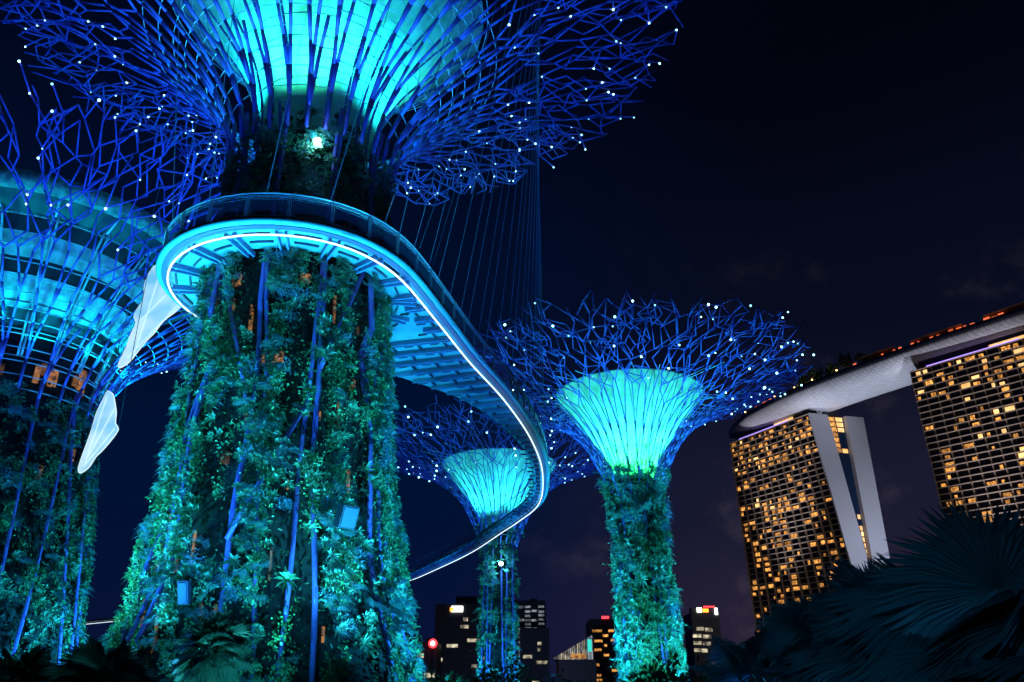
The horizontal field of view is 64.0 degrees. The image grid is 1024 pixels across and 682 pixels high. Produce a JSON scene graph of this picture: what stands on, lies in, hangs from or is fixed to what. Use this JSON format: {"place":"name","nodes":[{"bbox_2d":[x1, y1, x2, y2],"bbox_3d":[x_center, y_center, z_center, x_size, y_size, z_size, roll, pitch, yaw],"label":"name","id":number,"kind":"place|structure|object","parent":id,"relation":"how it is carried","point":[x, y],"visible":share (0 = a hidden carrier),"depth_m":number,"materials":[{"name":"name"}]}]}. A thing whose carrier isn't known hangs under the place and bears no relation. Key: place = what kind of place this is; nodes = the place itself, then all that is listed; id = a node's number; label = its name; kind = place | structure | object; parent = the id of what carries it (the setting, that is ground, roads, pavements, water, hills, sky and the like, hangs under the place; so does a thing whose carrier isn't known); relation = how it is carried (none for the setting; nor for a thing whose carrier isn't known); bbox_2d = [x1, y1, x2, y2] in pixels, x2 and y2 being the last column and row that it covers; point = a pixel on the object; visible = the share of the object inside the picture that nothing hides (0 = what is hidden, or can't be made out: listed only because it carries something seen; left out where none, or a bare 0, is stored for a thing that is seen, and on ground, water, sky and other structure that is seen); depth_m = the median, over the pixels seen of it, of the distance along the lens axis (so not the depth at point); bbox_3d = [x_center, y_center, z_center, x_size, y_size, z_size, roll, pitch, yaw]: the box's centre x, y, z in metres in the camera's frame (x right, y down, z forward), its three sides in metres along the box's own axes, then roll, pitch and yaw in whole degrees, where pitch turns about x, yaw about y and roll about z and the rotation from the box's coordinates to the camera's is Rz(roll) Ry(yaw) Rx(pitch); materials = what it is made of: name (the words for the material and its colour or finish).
{"place":"outdoors","nodes":[
{"label":"outdoors","id":0,"kind":"place"},
{"bbox_2d":[413,636,441,681],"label":"office block","id":1,"kind":"structure","parent":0,"point":[427,656],"depth_m":487.11,"materials":[{"name":"black concrete"}]},
{"bbox_2d":[434,602,482,681],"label":"office block","id":2,"kind":"structure","parent":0,"point":[456,633],"depth_m":528.36,"materials":[{"name":"grey metal"}]},
{"bbox_2d":[447,644,457,646],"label":"window","id":3,"kind":"structure","parent":2,"relation":"in","point":[448,645],"depth_m":526.02,"materials":[{"name":"grey glass"}]},
{"bbox_2d":[456,596,488,679],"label":"office block","id":4,"kind":"structure","parent":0,"point":[461,599],"depth_m":614.73,"materials":[{"name":"black concrete"}]},
{"bbox_2d":[0,0,1023,681],"label":"sky","id":5,"kind":"structure","parent":0,"point":[854,169],"materials":[{"name":"black"}]},
{"bbox_2d":[514,599,545,681],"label":"office tower","id":6,"kind":"structure","parent":0,"point":[531,613],"depth_m":629.34,"materials":[{"name":"black concrete"}]},
{"bbox_2d":[520,624,549,681],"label":"office block","id":7,"kind":"structure","parent":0,"point":[534,649],"depth_m":506.08,"materials":[{"name":"grey metal"}]},
{"bbox_2d":[536,661,547,663],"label":"window","id":8,"kind":"structure","parent":7,"relation":"in","point":[537,662],"depth_m":503.16,"materials":[{"name":"grey glass"}]},
{"bbox_2d":[554,635,596,681],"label":"lit hall","id":9,"kind":"structure","parent":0,"point":[576,662],"depth_m":392.13,"materials":[{"name":"grey"}]},
{"bbox_2d":[586,616,621,681],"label":"apartment tower","id":10,"kind":"structure","parent":0,"point":[603,629],"depth_m":563.33,"materials":[{"name":"black concrete"}]},
{"bbox_2d":[683,606,721,681],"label":"office tower","id":11,"kind":"structure","parent":0,"point":[702,623],"depth_m":588.63,"materials":[{"name":"grey metal"}]},
{"bbox_2d":[693,634,701,637],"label":"window","id":12,"kind":"structure","parent":11,"relation":"in","point":[694,635],"depth_m":584.96,"materials":[{"name":"grey glass"}]},
{"bbox_2d":[693,641,701,644],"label":"window","id":13,"kind":"structure","parent":11,"relation":"in","point":[695,642],"depth_m":583.25,"materials":[{"name":"grey glass"}]},
{"label":"ground","id":14,"kind":"structure","parent":0,"visible":0},
{"bbox_2d":[0,643,61,681],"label":"fan palm","id":15,"kind":"object","parent":14,"relation":"on","point":[33,664],"visible":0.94,"depth_m":11.93,"materials":[{"name":"green plant"}]},
{"bbox_2d":[43,635,158,681],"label":"fan palm","id":16,"kind":"object","parent":14,"relation":"on","point":[91,661],"visible":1,"depth_m":10.99,"materials":[{"name":"green plant"}]},
{"bbox_2d":[0,60,239,662],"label":"supertree","id":17,"kind":"object","parent":14,"relation":"on","point":[61,326],"visible":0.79,"depth_m":59.65,"materials":[{"name":"blue metal"}]},
{"bbox_2d":[78,184,160,472],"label":"glowing wing","id":18,"kind":"structure","parent":17,"relation":"hanging from","point":[104,431],"depth_m":45.10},
{"bbox_2d":[168,609,254,681],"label":"fan palm","id":19,"kind":"object","parent":14,"relation":"on","point":[220,659],"visible":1,"depth_m":15.69,"materials":[{"name":"green plant"}]},
{"bbox_2d":[0,0,683,681],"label":"supertree","id":20,"kind":"object","parent":14,"relation":"on","point":[276,452],"visible":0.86,"depth_m":39.18,"materials":[{"name":"green plant"}]},
{"bbox_2d":[118,89,211,367],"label":"glowing wing","id":21,"kind":"structure","parent":20,"relation":"hanging from","point":[160,306],"depth_m":49.13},
{"bbox_2d":[177,580,197,604],"bbox_3d":[-12.287,9.575,31.090,0.420,0.900,1.128,-3,-25,7],"label":"floodlight box","id":22,"kind":"object","parent":20,"relation":"attached to","point":[184,589],"visible":0.94,"depth_m":30.70,"materials":[{"name":"blue"}]},
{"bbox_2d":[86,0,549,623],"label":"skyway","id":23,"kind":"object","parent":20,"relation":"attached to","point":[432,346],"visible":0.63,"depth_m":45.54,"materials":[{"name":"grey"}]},
{"bbox_2d":[333,503,359,529],"bbox_3d":[-6.988,7.312,33.957,0.780,1.008,1.224,22,-32,-39],"label":"floodlight box","id":24,"kind":"object","parent":20,"relation":"attached to","point":[346,517],"visible":1,"depth_m":33.59,"materials":[{"name":"blue"}]},
{"bbox_2d":[428,639,436,676],"bbox_3d":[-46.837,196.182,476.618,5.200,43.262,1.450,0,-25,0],"label":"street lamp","id":25,"kind":"object","parent":14,"relation":"on","point":[432,643],"visible":0.96,"depth_m":483.84,"materials":[{"name":"grey"}]},
{"bbox_2d":[405,669,470,681],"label":"shrub","id":26,"kind":"object","parent":14,"relation":"on","point":[447,677],"visible":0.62,"depth_m":41.34,"materials":[{"name":"green plant"}]},
{"bbox_2d":[419,664,517,681],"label":"shrub","id":27,"kind":"object","parent":14,"relation":"on","point":[482,676],"visible":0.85,"depth_m":52.64,"materials":[{"name":"green plant"}]},
{"bbox_2d":[381,395,605,681],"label":"supertree","id":28,"kind":"object","parent":14,"relation":"on","point":[487,482],"visible":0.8,"depth_m":121.98,"materials":[{"name":"blue metal"}]},
{"bbox_2d":[463,642,546,681],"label":"shrub","id":29,"kind":"object","parent":14,"relation":"on","point":[505,672],"visible":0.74,"depth_m":65.64,"materials":[{"name":"green plant"}]},
{"bbox_2d":[501,662,591,681],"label":"shrub","id":30,"kind":"object","parent":14,"relation":"on","point":[540,679],"visible":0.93,"depth_m":63.81,"materials":[{"name":"green plant"}]},
{"bbox_2d":[580,676,630,681],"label":"shrub","id":31,"kind":"object","parent":14,"relation":"on","point":[607,679],"visible":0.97,"depth_m":58.75,"materials":[{"name":"green plant"}]},
{"bbox_2d":[471,286,814,681],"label":"supertree","id":32,"kind":"object","parent":14,"relation":"on","point":[629,422],"visible":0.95,"depth_m":80.12,"materials":[{"name":"blue metal"}]},
{"bbox_2d":[622,646,706,681],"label":"shrub","id":33,"kind":"object","parent":14,"relation":"on","point":[659,674],"visible":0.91,"depth_m":23.99,"materials":[{"name":"green plant"}]},
{"bbox_2d":[659,659,710,681],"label":"shrub","id":34,"kind":"object","parent":14,"relation":"on","point":[674,677],"visible":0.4,"depth_m":19.57,"materials":[{"name":"green plant"}]},
{"bbox_2d":[670,638,752,681],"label":"shrub","id":35,"kind":"object","parent":14,"relation":"on","point":[706,662],"visible":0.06,"depth_m":29.56,"materials":[{"name":"green plant"}]},
{"bbox_2d":[690,624,807,681],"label":"fan palm","id":36,"kind":"object","parent":14,"relation":"on","point":[774,648],"visible":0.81,"depth_m":8.21,"materials":[{"name":"green plant"}]},
{"bbox_2d":[740,595,850,681],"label":"fan palm","id":37,"kind":"object","parent":14,"relation":"on","point":[790,620],"visible":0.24,"depth_m":9.23,"materials":[{"name":"green plant"}]},
{"bbox_2d":[729,410,889,631],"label":"hotel tower","id":38,"kind":"structure","parent":14,"relation":"on","point":[807,496],"depth_m":564.00,"materials":[{"name":"grey glass"}]},
{"bbox_2d":[774,417,792,424],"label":"crown window","id":39,"kind":"structure","parent":38,"relation":"in","point":[791,418],"depth_m":586.75,"materials":[{"name":"yellow"}]},
{"bbox_2d":[744,498,844,631],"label":"lower windows","id":40,"kind":"structure","parent":38,"relation":"in","point":[828,499],"depth_m":566.41,"materials":[{"name":"yellow"}]},
{"bbox_2d":[729,301,1023,438],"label":"roof deck","id":41,"kind":"structure","parent":38,"relation":"on","point":[883,371],"depth_m":523.22,"materials":[{"name":"grey metal"}]},
{"bbox_2d":[795,376,806,386],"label":"roof tree","id":42,"kind":"object","parent":41,"relation":"on","point":[797,384],"visible":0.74,"depth_m":567.35,"materials":[{"name":"green plant"}]},
{"bbox_2d":[798,370,812,385],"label":"roof tree","id":43,"kind":"object","parent":41,"relation":"on","point":[805,378],"visible":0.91,"depth_m":564.24,"materials":[{"name":"green plant"}]},
{"bbox_2d":[806,367,816,379],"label":"roof tree","id":44,"kind":"object","parent":41,"relation":"on","point":[810,374],"visible":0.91,"depth_m":560.08,"materials":[{"name":"green plant"}]},
{"bbox_2d":[811,367,823,379],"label":"roof tree","id":45,"kind":"object","parent":41,"relation":"on","point":[818,374],"visible":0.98,"depth_m":556.06,"materials":[{"name":"green plant"}]},
{"bbox_2d":[824,366,831,375],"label":"roof tree","id":46,"kind":"object","parent":41,"relation":"on","point":[827,371],"visible":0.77,"depth_m":550.37,"materials":[{"name":"green plant"}]},
{"bbox_2d":[827,363,839,372],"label":"roof tree","id":47,"kind":"object","parent":41,"relation":"on","point":[833,369],"visible":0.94,"depth_m":546.78,"materials":[{"name":"green plant"}]},
{"bbox_2d":[837,352,848,368],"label":"roof tree","id":48,"kind":"object","parent":41,"relation":"on","point":[841,361],"visible":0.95,"depth_m":542.65,"materials":[{"name":"green plant"}]},
{"bbox_2d":[843,351,852,367],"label":"roof tree","id":49,"kind":"object","parent":41,"relation":"on","point":[847,360],"visible":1,"depth_m":539.04,"materials":[{"name":"green plant"}]},
{"bbox_2d":[854,352,867,362],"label":"roof tree","id":50,"kind":"object","parent":41,"relation":"on","point":[857,356],"visible":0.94,"depth_m":532.61,"materials":[{"name":"green plant"}]},
{"bbox_2d":[804,555,915,611],"bbox_3d":[4.871,4.578,10.582,2.275,3.694,2.226,0,-25,0],"label":"fan palm","id":51,"kind":"object","parent":14,"relation":"on","point":[847,575],"visible":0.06,"depth_m":11.01,"materials":[{"name":"green plant"}]},
{"bbox_2d":[756,594,993,681],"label":"fan palm","id":52,"kind":"object","parent":14,"relation":"on","point":[818,661],"visible":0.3,"depth_m":6.44,"materials":[{"name":"green plant"}]},
{"bbox_2d":[811,499,1023,681],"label":"fan palm","id":53,"kind":"object","parent":14,"relation":"on","point":[955,613],"visible":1,"depth_m":5.55,"materials":[{"name":"green plant"}]},
{"bbox_2d":[824,552,1012,681],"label":"fan palm","id":54,"kind":"object","parent":14,"relation":"on","point":[892,585],"visible":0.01,"depth_m":7.82,"materials":[{"name":"green plant"}]},
{"bbox_2d":[910,331,1023,527],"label":"hotel tower","id":55,"kind":"structure","parent":14,"relation":"on","point":[970,402],"depth_m":461.47,"materials":[{"name":"grey glass"}]},
{"bbox_2d":[941,448,949,452],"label":"window","id":56,"kind":"structure","parent":55,"relation":"in","point":[944,450],"depth_m":471.29,"materials":[{"name":"orange glass"}]},
{"bbox_2d":[945,466,955,472],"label":"window","id":57,"kind":"structure","parent":55,"relation":"in","point":[950,469],"depth_m":466.88,"materials":[{"name":"orange glass"}]},
{"bbox_2d":[961,382,969,388],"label":"window","id":58,"kind":"structure","parent":55,"relation":"in","point":[965,385],"depth_m":471.52,"materials":[{"name":"yellow glass"}]},
{"bbox_2d":[964,443,973,447],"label":"window","id":59,"kind":"structure","parent":55,"relation":"in","point":[970,444],"depth_m":462.68,"materials":[{"name":"orange glass"}]},
{"bbox_2d":[965,356,974,360],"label":"window","id":60,"kind":"structure","parent":55,"relation":"in","point":[971,357],"depth_m":473.25,"materials":[{"name":"orange glass"}]},
{"bbox_2d":[941,461,1023,521],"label":"lower windows","id":61,"kind":"structure","parent":55,"relation":"in","point":[953,489],"depth_m":448.28,"materials":[{"name":"orange"}]},
{"bbox_2d":[1001,345,1009,350],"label":"window","id":62,"kind":"structure","parent":55,"relation":"in","point":[1008,346],"depth_m":459.64,"materials":[{"name":"orange glass"}]},
{"bbox_2d":[988,335,1023,346],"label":"crown window","id":63,"kind":"structure","parent":55,"relation":"in","point":[1022,336],"depth_m":461.67,"materials":[{"name":"yellow glass"}]},
{"bbox_2d":[1004,358,1013,363],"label":"window","id":64,"kind":"structure","parent":55,"relation":"in","point":[1010,360],"depth_m":456.90,"materials":[{"name":"orange glass"}]},
{"bbox_2d":[1004,405,1014,410],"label":"window","id":65,"kind":"structure","parent":55,"relation":"in","point":[1009,408],"depth_m":451.25,"materials":[{"name":"yellow glass"}]},
{"bbox_2d":[1013,347,1023,353],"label":"window","id":66,"kind":"structure","parent":55,"relation":"in","point":[1019,350],"depth_m":454.12,"materials":[{"name":"yellow glass"}]}
]}

